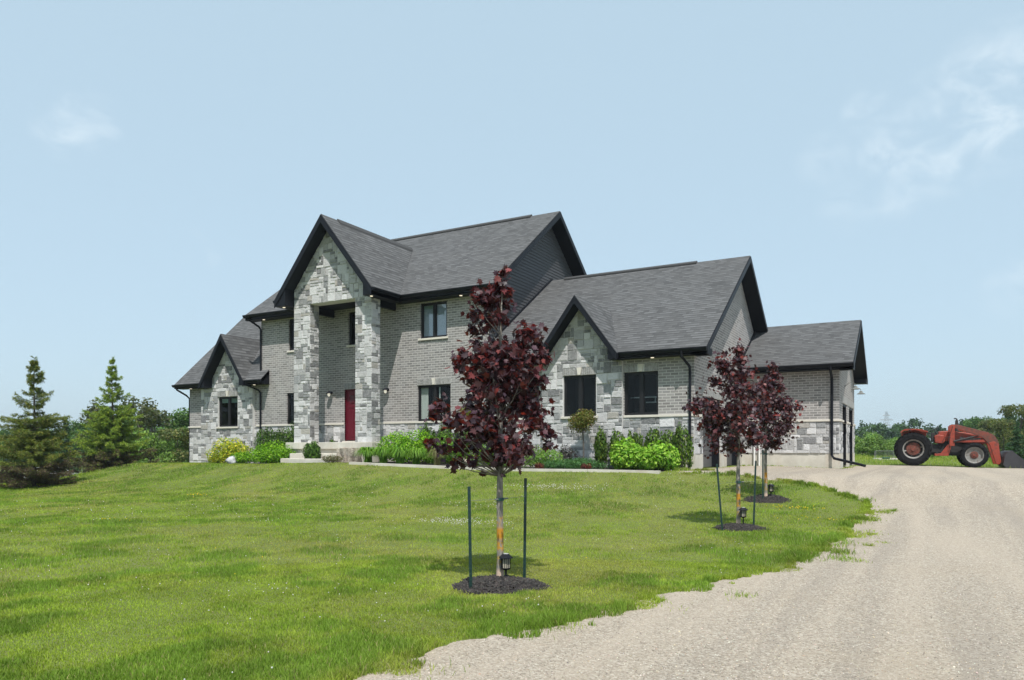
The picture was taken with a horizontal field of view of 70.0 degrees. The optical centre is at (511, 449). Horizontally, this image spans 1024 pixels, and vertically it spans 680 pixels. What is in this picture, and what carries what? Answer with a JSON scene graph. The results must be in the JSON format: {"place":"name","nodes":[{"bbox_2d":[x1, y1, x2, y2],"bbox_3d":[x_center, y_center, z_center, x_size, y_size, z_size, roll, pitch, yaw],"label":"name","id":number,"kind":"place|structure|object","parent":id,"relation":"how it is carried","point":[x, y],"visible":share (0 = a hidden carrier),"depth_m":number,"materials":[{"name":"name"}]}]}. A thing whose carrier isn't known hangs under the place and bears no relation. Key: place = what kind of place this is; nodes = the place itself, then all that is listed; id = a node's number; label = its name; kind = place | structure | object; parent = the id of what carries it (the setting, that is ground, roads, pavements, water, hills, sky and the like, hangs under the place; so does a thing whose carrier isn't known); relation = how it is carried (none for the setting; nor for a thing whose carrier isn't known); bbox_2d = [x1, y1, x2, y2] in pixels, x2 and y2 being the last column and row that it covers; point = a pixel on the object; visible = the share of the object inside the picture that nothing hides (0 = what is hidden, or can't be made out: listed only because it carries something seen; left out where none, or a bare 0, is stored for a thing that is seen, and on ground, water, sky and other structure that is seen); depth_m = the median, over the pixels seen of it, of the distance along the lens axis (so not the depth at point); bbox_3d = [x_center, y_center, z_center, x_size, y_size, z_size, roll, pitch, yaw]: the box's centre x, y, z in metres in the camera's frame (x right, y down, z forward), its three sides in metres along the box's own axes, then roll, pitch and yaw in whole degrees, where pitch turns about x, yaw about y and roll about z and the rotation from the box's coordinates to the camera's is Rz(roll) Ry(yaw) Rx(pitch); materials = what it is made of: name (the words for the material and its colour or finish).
{"place":"outdoors","nodes":[
{"label":"outdoors","id":0,"kind":"place"},
{"bbox_2d":[0,466,118,484],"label":"meadow grass","id":1,"kind":"structure","parent":0,"point":[79,474],"depth_m":30.24,"materials":[{"name":"green plant"}]},
{"bbox_2d":[426,448,448,464],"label":"tufted grass","id":2,"kind":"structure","parent":0,"point":[436,459],"depth_m":24.63,"materials":[{"name":"green plant"}]},
{"bbox_2d":[0,453,1004,679],"bbox_3d":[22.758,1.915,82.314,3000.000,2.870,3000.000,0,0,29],"label":"ground","id":3,"kind":"structure","parent":0,"point":[596,478],"depth_m":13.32,"materials":[{"name":"green plant"}]},
{"bbox_2d":[0,429,32,471],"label":"background tree","id":4,"kind":"object","parent":3,"relation":"on","point":[3,431],"visible":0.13,"depth_m":61.76,"materials":[{"name":"green plant"}]},
{"bbox_2d":[0,355,91,488],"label":"spruce tree","id":5,"kind":"object","parent":3,"relation":"on","point":[35,455],"visible":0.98,"depth_m":26.89,"materials":[{"name":"green plant"}]},
{"bbox_2d":[57,419,79,472],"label":"background tree","id":6,"kind":"object","parent":3,"relation":"on","point":[67,429],"visible":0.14,"depth_m":61.86,"materials":[{"name":"green plant"}]},
{"bbox_2d":[52,419,91,472],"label":"background tree","id":7,"kind":"object","parent":3,"relation":"on","point":[74,425],"visible":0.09,"depth_m":67.25,"materials":[{"name":"green plant"}]},
{"bbox_2d":[73,399,115,472],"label":"background tree","id":8,"kind":"object","parent":3,"relation":"on","point":[91,410],"visible":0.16,"depth_m":51.68,"materials":[{"name":"green plant"}]},
{"bbox_2d":[67,420,148,465],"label":"background tree","id":9,"kind":"object","parent":3,"relation":"on","point":[71,435],"visible":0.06,"depth_m":61.05,"materials":[{"name":"green plant"}]},
{"bbox_2d":[63,357,161,471],"bbox_3d":[-17.788,-1.510,32.445,3.753,5.291,4.010,0,0,29],"label":"spruce tree","id":10,"kind":"object","parent":3,"relation":"on","point":[101,422],"visible":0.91,"depth_m":32.14,"materials":[{"name":"green plant"}]},
{"bbox_2d":[119,395,163,460],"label":"background tree","id":11,"kind":"object","parent":3,"relation":"on","point":[149,417],"visible":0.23,"depth_m":49.92,"materials":[{"name":"green plant"}]},
{"bbox_2d":[134,397,173,460],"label":"background tree","id":12,"kind":"object","parent":3,"relation":"on","point":[163,415],"visible":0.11,"depth_m":54.04,"materials":[{"name":"green plant"}]},
{"bbox_2d":[122,428,188,462],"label":"background bush","id":13,"kind":"object","parent":3,"relation":"on","point":[158,444],"visible":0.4,"depth_m":45.32,"materials":[{"name":"green plant"}]},
{"bbox_2d":[151,427,188,462],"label":"background bush","id":14,"kind":"object","parent":3,"relation":"on","point":[183,436],"visible":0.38,"depth_m":45.40,"materials":[{"name":"green plant"}]},
{"bbox_2d":[156,407,188,461],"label":"background tree","id":15,"kind":"object","parent":3,"relation":"on","point":[181,418],"visible":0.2,"depth_m":56.98,"materials":[{"name":"green plant"}]},
{"bbox_2d":[206,455,223,462],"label":"spirea shrub","id":16,"kind":"object","parent":3,"relation":"on","point":[208,460],"visible":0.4,"depth_m":32.30,"materials":[{"name":"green plant"}]},
{"bbox_2d":[1,470,741,679],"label":"clover flowers","id":17,"kind":"object","parent":3,"relation":"on","point":[395,527],"visible":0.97,"depth_m":14.92,"materials":[{"name":"white plant"}]},
{"bbox_2d":[0,556,762,679],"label":"lawn grass","id":18,"kind":"structure","parent":3,"relation":"on","point":[178,652],"depth_m":7.04,"materials":[{"name":"green plant"}]},
{"bbox_2d":[3,484,843,573],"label":"yellow flowers","id":19,"kind":"object","parent":3,"relation":"on","point":[586,557],"visible":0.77,"depth_m":15.96,"materials":[{"name":"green plant"}]},
{"bbox_2d":[247,461,668,471],"bbox_3d":[-4.256,0.558,26.835,21.050,0.156,3.300,0,0,29],"label":"flower bed","id":20,"kind":"object","parent":3,"relation":"on","point":[441,464],"visible":0.24,"depth_m":24.86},
{"bbox_2d":[205,437,252,462],"bbox_3d":[-12.392,0.052,31.812,2.644,1.225,1.215,0,0,29],"label":"spirea shrub","id":21,"kind":"object","parent":20,"relation":"on","point":[226,451],"visible":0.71,"depth_m":31.63,"materials":[{"name":"yellow plant"}]},
{"bbox_2d":[226,456,236,463],"bbox_3d":[-11.485,0.469,29.891,0.495,0.389,0.414,0,0,32],"label":"rock","id":22,"kind":"object","parent":20,"relation":"on","point":[230,459],"visible":0.84,"depth_m":29.73,"materials":[{"name":"white stone"}]},
{"bbox_2d":[230,451,256,463],"bbox_3d":[-11.117,0.354,30.237,1.175,0.603,1.103,0,0,29],"label":"spreading yew","id":23,"kind":"object","parent":20,"relation":"on","point":[238,456],"visible":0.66,"depth_m":29.95,"materials":[{"name":"green plant"}]},
{"bbox_2d":[253,426,269,462],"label":"cedar shrub","id":24,"kind":"object","parent":20,"relation":"on","point":[261,439],"visible":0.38,"depth_m":31.58,"materials":[{"name":"green plant"}]},
{"bbox_2d":[241,440,297,462],"bbox_3d":[-9.713,0.125,29.506,2.879,1.019,1.817,0,0,8],"label":"spreading yew","id":25,"kind":"object","parent":20,"relation":"on","point":[273,453],"visible":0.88,"depth_m":29.05,"materials":[{"name":"green plant"}]},
{"bbox_2d":[267,428,284,445],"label":"cedar shrub","id":26,"kind":"object","parent":20,"relation":"on","point":[273,436],"visible":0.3,"depth_m":31.22,"materials":[{"name":"green plant"}]},
{"bbox_2d":[280,420,293,446],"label":"cedar shrub","id":27,"kind":"object","parent":20,"relation":"on","point":[288,435],"visible":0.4,"depth_m":30.78,"materials":[{"name":"green plant"}]},
{"bbox_2d":[302,441,320,458],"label":"dwarf conifer","id":28,"kind":"object","parent":20,"relation":"on","point":[312,450],"visible":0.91,"depth_m":27.46,"materials":[{"name":"green plant"}]},
{"bbox_2d":[321,454,344,462],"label":"heather","id":29,"kind":"object","parent":20,"relation":"on","point":[327,459],"visible":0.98,"depth_m":26.45,"materials":[{"name":"pink plant"}]},
{"bbox_2d":[336,447,361,461],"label":"stone block","id":30,"kind":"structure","parent":20,"relation":"on","point":[348,454],"depth_m":26.81,"materials":[{"name":"beige stone"}]},
{"bbox_2d":[353,447,378,462],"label":"daylily","id":31,"kind":"object","parent":20,"relation":"on","point":[366,452],"visible":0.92,"depth_m":25.73,"materials":[{"name":"green plant"}]},
{"bbox_2d":[370,447,392,462],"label":"daylily","id":32,"kind":"object","parent":20,"relation":"on","point":[381,451],"visible":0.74,"depth_m":25.40,"materials":[{"name":"green plant"}]},
{"bbox_2d":[383,447,410,463],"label":"daylily","id":33,"kind":"object","parent":20,"relation":"on","point":[398,452],"visible":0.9,"depth_m":25.11,"materials":[{"name":"green plant"}]},
{"bbox_2d":[375,426,447,462],"bbox_3d":[-3.636,-0.143,26.481,3.230,1.343,1.627,0,0,29],"label":"broad shrub","id":34,"kind":"object","parent":20,"relation":"on","point":[406,441],"visible":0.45,"depth_m":26.31,"materials":[{"name":"green plant"}]},
{"bbox_2d":[401,448,430,463],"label":"daylily","id":35,"kind":"object","parent":20,"relation":"on","point":[415,453],"visible":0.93,"depth_m":24.83,"materials":[{"name":"green plant"}]},
{"bbox_2d":[420,421,436,444],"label":"cedar shrub","id":36,"kind":"object","parent":20,"relation":"on","point":[429,430],"visible":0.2,"depth_m":27.18,"materials":[{"name":"green plant"}]},
{"bbox_2d":[434,421,452,460],"bbox_3d":[-2.476,-0.247,26.990,0.841,1.612,0.712,0,0,29],"label":"cedar shrub","id":37,"kind":"object","parent":20,"relation":"on","point":[443,432],"visible":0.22,"depth_m":26.86,"materials":[{"name":"green plant"}]},
{"bbox_2d":[420,432,472,463],"bbox_3d":[-2.318,-0.051,25.736,2.128,1.239,1.188,0,0,13],"label":"broad shrub","id":38,"kind":"object","parent":20,"relation":"on","point":[431,460],"visible":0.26,"depth_m":25.58,"materials":[{"name":"green plant"}]},
{"bbox_2d":[452,432,470,457],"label":"cedar shrub","id":39,"kind":"object","parent":20,"relation":"on","point":[455,434],"visible":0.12,"depth_m":26.27,"materials":[{"name":"green plant"}]},
{"bbox_2d":[471,442,493,466],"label":"round shrub","id":40,"kind":"object","parent":20,"relation":"on","point":[488,463],"visible":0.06,"depth_m":24.44,"materials":[{"name":"green plant"}]},
{"bbox_2d":[535,463,543,468],"bbox_3d":[0.838,0.509,22.554,0.347,0.223,0.231,0,0,29],"label":"barberry","id":41,"kind":"object","parent":20,"relation":"on","point":[538,466],"visible":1,"depth_m":22.51,"materials":[{"name":"red plant"}]},
{"bbox_2d":[521,445,562,467],"bbox_3d":[0.766,0.254,23.265,1.913,0.798,1.091,0,0,16],"label":"round shrub","id":42,"kind":"object","parent":20,"relation":"on","point":[543,455],"visible":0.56,"depth_m":23.00,"materials":[{"name":"green plant"}]},
{"bbox_2d":[542,459,565,468],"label":"juniper","id":43,"kind":"object","parent":20,"relation":"on","point":[549,465],"visible":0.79,"depth_m":22.51,"materials":[{"name":"green plant"}]},
{"bbox_2d":[558,444,580,460],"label":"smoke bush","id":44,"kind":"object","parent":20,"relation":"on","point":[567,455],"visible":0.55,"depth_m":23.51,"materials":[{"name":"purple plant"}]},
{"bbox_2d":[544,457,609,468],"bbox_3d":[1.907,0.447,22.383,2.282,0.439,0.916,0,0,29],"label":"juniper","id":45,"kind":"object","parent":20,"relation":"on","point":[574,464],"visible":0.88,"depth_m":22.13,"materials":[{"name":"green plant"}]},
{"bbox_2d":[566,409,596,457],"bbox_3d":[2.232,-0.313,23.308,1.013,1.976,0.846,0,0,6],"label":"topiary tree","id":46,"kind":"object","parent":20,"relation":"on","point":[581,421],"visible":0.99,"depth_m":23.16,"materials":[{"name":"green plant"}]},
{"bbox_2d":[580,463,591,468],"bbox_3d":[2.218,0.514,21.760,0.364,0.226,0.286,0,0,29],"label":"barberry","id":47,"kind":"object","parent":20,"relation":"on","point":[583,466],"visible":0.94,"depth_m":21.70,"materials":[{"name":"red plant"}]},
{"bbox_2d":[593,426,609,468],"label":"cedar shrub","id":48,"kind":"object","parent":20,"relation":"on","point":[601,446],"visible":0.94,"depth_m":23.03,"materials":[{"name":"green plant"}]},
{"bbox_2d":[608,428,624,467],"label":"cedar shrub","id":49,"kind":"object","parent":20,"relation":"on","point":[614,439],"visible":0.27,"depth_m":22.91,"materials":[{"name":"green plant"}]},
{"bbox_2d":[609,437,644,469],"bbox_3d":[3.499,0.146,21.897,1.331,1.040,1.234,0,0,29],"label":"hydrangea","id":50,"kind":"object","parent":20,"relation":"on","point":[622,454],"visible":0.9,"depth_m":21.60,"materials":[{"name":"green plant"}]},
{"bbox_2d":[627,430,643,468],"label":"cedar shrub","id":51,"kind":"object","parent":20,"relation":"on","point":[636,438],"visible":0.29,"depth_m":22.62,"materials":[{"name":"green plant"}]},
{"bbox_2d":[643,427,660,448],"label":"cedar shrub","id":52,"kind":"object","parent":20,"relation":"on","point":[650,439],"visible":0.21,"depth_m":22.37,"materials":[{"name":"green plant"}]},
{"bbox_2d":[634,440,681,470],"bbox_3d":[4.282,0.201,21.488,1.429,0.938,1.252,0,0,29],"label":"hydrangea","id":53,"kind":"object","parent":20,"relation":"on","point":[656,456],"visible":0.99,"depth_m":21.12,"materials":[{"name":"green plant"}]},
{"bbox_2d":[659,428,676,469],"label":"cedar shrub","id":54,"kind":"object","parent":20,"relation":"on","point":[665,437],"visible":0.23,"depth_m":22.14,"materials":[{"name":"green plant"}]},
{"bbox_2d":[672,422,693,467],"bbox_3d":[5.114,-0.085,21.915,0.700,1.529,0.557,0,0,29],"label":"cedar shrub","id":55,"kind":"object","parent":20,"relation":"on","point":[681,444],"visible":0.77,"depth_m":21.79,"materials":[{"name":"green plant"}]},
{"bbox_2d":[423,263,562,575],"bbox_3d":[-0.159,-0.262,8.864,1.568,3.860,1.560,0,0,29],"label":"maple tree","id":56,"kind":"object","parent":3,"relation":"on","point":[498,382],"visible":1,"depth_m":8.66,"materials":[{"name":"red plant"}]},
{"bbox_2d":[471,496,524,500],"bbox_3d":[-0.218,0.599,8.645,0.166,0.043,0.968,0,0,40],"label":"tree tie","id":57,"kind":"object","parent":56,"relation":"attached to","point":[499,499],"visible":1,"depth_m":8.74,"materials":[{"name":"fabric"}]},
{"bbox_2d":[451,574,552,594],"bbox_3d":[-0.179,1.555,8.560,1.144,0.123,1.137,0,0,-23],"label":"mulch ring","id":58,"kind":"object","parent":3,"relation":"on","point":[489,584],"visible":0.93,"depth_m":8.32,"materials":[{"name":"black wood"}]},
{"bbox_2d":[468,486,471,587],"bbox_3d":[-0.470,1.055,8.216,0.057,1.270,0.037,0,0,0],"label":"tree stake","id":59,"kind":"object","parent":58,"relation":"on","point":[469,536],"visible":0.96,"depth_m":8.20,"materials":[{"name":"green metal"}]},
{"bbox_2d":[499,553,512,576],"bbox_3d":[-0.072,1.449,8.701,0.172,0.417,0.167,0,0,29],"label":"solar lantern","id":60,"kind":"object","parent":58,"relation":"on","point":[505,558],"visible":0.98,"depth_m":8.66,"materials":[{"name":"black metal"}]},
{"bbox_2d":[523,478,526,577],"bbox_3d":[0.158,1.022,8.975,0.049,1.330,0.037,0,0,0],"label":"tree stake","id":61,"kind":"object","parent":58,"relation":"on","point":[524,534],"visible":0.97,"depth_m":8.96,"materials":[{"name":"green metal"}]},
{"bbox_2d":[349,462,660,473],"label":"kerb","id":62,"kind":"structure","parent":3,"relation":"on","point":[516,469],"depth_m":22.03,"materials":[{"name":"concrete"}]},
{"bbox_2d":[171,211,867,468],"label":"house","id":63,"kind":"structure","parent":3,"relation":"on","point":[347,335],"depth_m":28.08,"materials":[{"name":"grey brick"}]},
{"bbox_2d":[216,391,237,428],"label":"window","id":64,"kind":"structure","parent":63,"relation":"in","point":[228,405],"depth_m":33.80,"materials":[{"name":"black glass"}]},
{"bbox_2d":[287,319,293,352],"bbox_3d":[-9.203,-4.912,31.963,0.740,1.455,1.005,0,0,29],"label":"window","id":65,"kind":"structure","parent":63,"relation":"in","point":[291,320],"depth_m":31.76,"materials":[{"name":"black glass"}]},
{"bbox_2d":[288,393,293,423],"bbox_3d":[-9.278,-1.752,32.074,0.600,1.355,0.885,0,0,29],"label":"window","id":66,"kind":"structure","parent":63,"relation":"in","point":[290,395],"depth_m":31.96,"materials":[{"name":"black glass"}]},
{"bbox_2d":[342,383,355,441],"bbox_3d":[-6.473,-1.491,29.932,1.090,2.422,0.210,0,0,29],"label":"door","id":67,"kind":"structure","parent":63,"relation":"in","point":[350,392],"depth_m":30.08,"materials":[{"name":"red paint"}]},
{"bbox_2d":[346,312,355,346],"bbox_3d":[-6.256,-4.902,30.307,0.700,1.435,1.005,0,0,29],"label":"window","id":68,"kind":"structure","parent":63,"relation":"in","point":[352,315],"depth_m":30.09,"materials":[{"name":"black glass"}]},
{"bbox_2d":[418,301,447,340],"bbox_3d":[-2.973,-4.902,28.026,1.380,1.435,0.245,0,0,29],"label":"window","id":69,"kind":"structure","parent":63,"relation":"in","point":[433,315],"depth_m":28.06,"materials":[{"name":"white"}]},
{"bbox_2d":[417,377,450,420],"bbox_3d":[-2.767,-1.890,28.352,1.580,1.631,0.995,0,0,29],"label":"window","id":70,"kind":"structure","parent":63,"relation":"in","point":[431,388],"depth_m":28.33,"materials":[{"name":"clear glass"}]},
{"bbox_2d":[561,367,597,418],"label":"window","id":71,"kind":"structure","parent":63,"relation":"in","point":[579,391],"depth_m":24.69,"materials":[{"name":"black glass"}]},
{"bbox_2d":[623,363,658,414],"bbox_3d":[4.298,-1.885,23.522,1.170,1.621,0.995,0,0,29],"label":"window","id":72,"kind":"structure","parent":63,"relation":"in","point":[641,388],"depth_m":23.45,"materials":[{"name":"black glass"}]},
{"bbox_2d":[702,396,718,466],"bbox_3d":[6.453,-0.532,24.224,0.280,2.295,2.298,0,0,29],"label":"garage door","id":73,"kind":"structure","parent":63,"relation":"in","point":[713,460],"depth_m":24.81,"materials":[{"name":"black metal"}]},
{"bbox_2d":[726,402,737,464],"bbox_3d":[7.979,-0.532,26.940,0.280,2.295,2.128,0,0,29],"label":"garage door","id":74,"kind":"structure","parent":63,"relation":"in","point":[732,459],"depth_m":27.75,"materials":[{"name":"black metal"}]},
{"bbox_2d":[843,404,845,464],"bbox_3d":[12.656,-0.557,28.201,0.280,2.345,1.748,0,0,29],"label":"garage door","id":75,"kind":"structure","parent":63,"relation":"in","point":[844,406],"depth_m":28.83,"materials":[{"name":"black metal"}]},
{"bbox_2d":[849,407,852,460],"bbox_3d":[14.064,-0.557,30.707,0.280,2.345,1.998,0,0,29],"label":"garage door","id":76,"kind":"structure","parent":63,"relation":"in","point":[850,409],"depth_m":31.45,"materials":[{"name":"black metal"}]},
{"bbox_2d":[716,464,722,530],"bbox_3d":[3.838,0.944,13.513,0.146,1.340,0.037,0,0,0],"label":"tree stake","id":77,"kind":"object","parent":3,"relation":"on","point":[719,497],"visible":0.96,"depth_m":13.50,"materials":[{"name":"green metal"}]},
{"bbox_2d":[682,337,770,523],"bbox_3d":[4.180,-0.295,14.048,1.568,3.735,1.395,0,0,44],"label":"maple tree","id":78,"kind":"object","parent":3,"relation":"on","point":[717,419],"visible":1,"depth_m":13.92,"materials":[{"name":"red plant"}]},
{"bbox_2d":[712,522,768,531],"bbox_3d":[4.288,1.472,13.837,1.009,0.137,1.014,0,0,-35],"label":"mulch ring","id":79,"kind":"object","parent":3,"relation":"on","point":[735,527],"visible":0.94,"depth_m":13.66,"materials":[{"name":"black wood"}]},
{"bbox_2d":[739,507,747,523],"bbox_3d":[4.402,1.338,13.918,0.172,0.457,0.167,0,0,29],"label":"solar lantern","id":80,"kind":"object","parent":79,"relation":"on","point":[743,512],"visible":0.98,"depth_m":13.88,"materials":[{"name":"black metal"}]},
{"bbox_2d":[753,461,756,524],"bbox_3d":[4.648,0.905,14.020,0.078,1.370,0.037,0,0,0],"label":"tree stake","id":81,"kind":"object","parent":79,"relation":"on","point":[754,493],"visible":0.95,"depth_m":14.01,"materials":[{"name":"green metal"}]},
{"bbox_2d":[762,450,763,498],"bbox_3d":[5.960,0.672,17.364,0.033,1.320,0.038,0,0,29],"label":"tree stake","id":82,"kind":"object","parent":3,"relation":"on","point":[763,474],"visible":0.96,"depth_m":17.35,"materials":[{"name":"green metal"}]},
{"bbox_2d":[744,494,790,502],"bbox_3d":[6.123,1.194,17.531,1.130,0.200,1.136,0,0,29],"label":"mulch ring","id":83,"kind":"object","parent":3,"relation":"on","point":[773,498],"visible":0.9,"depth_m":17.31,"materials":[{"name":"black wood"}]},
{"bbox_2d":[768,484,773,495],"bbox_3d":[6.221,1.051,17.564,0.172,0.427,0.167,0,0,29],"label":"solar lantern","id":84,"kind":"object","parent":83,"relation":"on","point":[770,488],"visible":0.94,"depth_m":17.54,"materials":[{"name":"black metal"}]},
{"bbox_2d":[740,360,806,496],"bbox_3d":[6.191,-0.434,17.511,1.582,3.430,1.429,0,0,29],"label":"maple tree","id":85,"kind":"object","parent":3,"relation":"on","point":[783,406],"visible":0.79,"depth_m":17.41,"materials":[{"name":"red plant"}]},
{"bbox_2d":[854,435,881,455],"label":"background bush","id":86,"kind":"object","parent":3,"relation":"on","point":[856,450],"visible":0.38,"depth_m":65.50,"materials":[{"name":"green plant"}]},
{"bbox_2d":[857,431,894,456],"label":"background bush","id":87,"kind":"object","parent":3,"relation":"on","point":[871,442],"visible":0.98,"depth_m":63.31,"materials":[{"name":"green plant"}]},
{"bbox_2d":[872,437,896,455],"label":"background bush","id":88,"kind":"object","parent":3,"relation":"on","point":[893,440],"visible":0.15,"depth_m":65.84,"materials":[{"name":"green plant"}]},
{"bbox_2d":[874,451,897,459],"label":"fence","id":89,"kind":"object","parent":3,"relation":"on","point":[892,455],"visible":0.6,"depth_m":46.73,"materials":[{"name":"white"}]},
{"bbox_2d":[854,416,1018,453],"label":"wood","id":90,"kind":"object","parent":3,"relation":"on","point":[887,433],"visible":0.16,"depth_m":140.10,"materials":[{"name":"green plant"}]},
{"bbox_2d":[894,418,1023,467],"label":"tractor","id":91,"kind":"object","parent":3,"relation":"on","point":[965,447],"visible":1,"depth_m":32.25,"materials":[{"name":"metal"}]},
{"bbox_2d":[965,416,993,444],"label":"background tree","id":92,"kind":"object","parent":3,"relation":"on","point":[973,423],"visible":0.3,"depth_m":87.17,"materials":[{"name":"green plant"}]},
{"bbox_2d":[977,418,995,446],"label":"background tree","id":93,"kind":"object","parent":3,"relation":"on","point":[983,426],"visible":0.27,"depth_m":80.54,"materials":[{"name":"green plant"}]},
{"bbox_2d":[986,418,1020,454],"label":"background tree","id":94,"kind":"object","parent":3,"relation":"on","point":[998,424],"visible":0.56,"depth_m":49.75,"materials":[{"name":"green plant"}]},
{"bbox_2d":[989,405,1023,457],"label":"background tree","id":95,"kind":"object","parent":3,"relation":"on","point":[1010,418],"visible":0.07,"depth_m":65.77,"materials":[{"name":"green plant"}]},
{"bbox_2d":[990,403,1023,450],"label":"background tree","id":96,"kind":"object","parent":3,"relation":"on","point":[1006,410],"visible":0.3,"depth_m":62.01,"materials":[{"name":"green plant"}]},
{"bbox_2d":[1003,426,1023,458],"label":"background tree","id":97,"kind":"object","parent":3,"relation":"on","point":[1016,447],"visible":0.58,"depth_m":41.87,"materials":[{"name":"green plant"}]},
{"bbox_2d":[0,0,1023,442],"label":"sky","id":98,"kind":"structure","parent":0,"point":[166,166],"materials":[{"name":"blue"}]},
{"bbox_2d":[353,465,1023,679],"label":"driveway","id":99,"kind":"structure","parent":0,"point":[959,505],"depth_m":6.95,"materials":[{"name":"beige gravel"}]},
{"bbox_2d":[282,467,874,679],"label":"edge tufts","id":100,"kind":"object","parent":99,"relation":"on","point":[548,618],"visible":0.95,"depth_m":7.95,"materials":[{"name":"green plant"}]},
{"bbox_2d":[383,496,897,679],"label":"stray tufts","id":101,"kind":"object","parent":99,"relation":"on","point":[843,539],"visible":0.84,"depth_m":10.61,"materials":[{"name":"green plant"}]},
{"bbox_2d":[881,411,891,426],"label":"transmission tower","id":102,"kind":"structure","parent":0,"point":[885,423],"depth_m":639.85,"materials":[{"name":"metal"}]},
{"bbox_2d":[855,453,1010,467],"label":"meadow grass","id":103,"kind":"structure","parent":0,"point":[941,460],"depth_m":41.50,"materials":[{"name":"green plant"}]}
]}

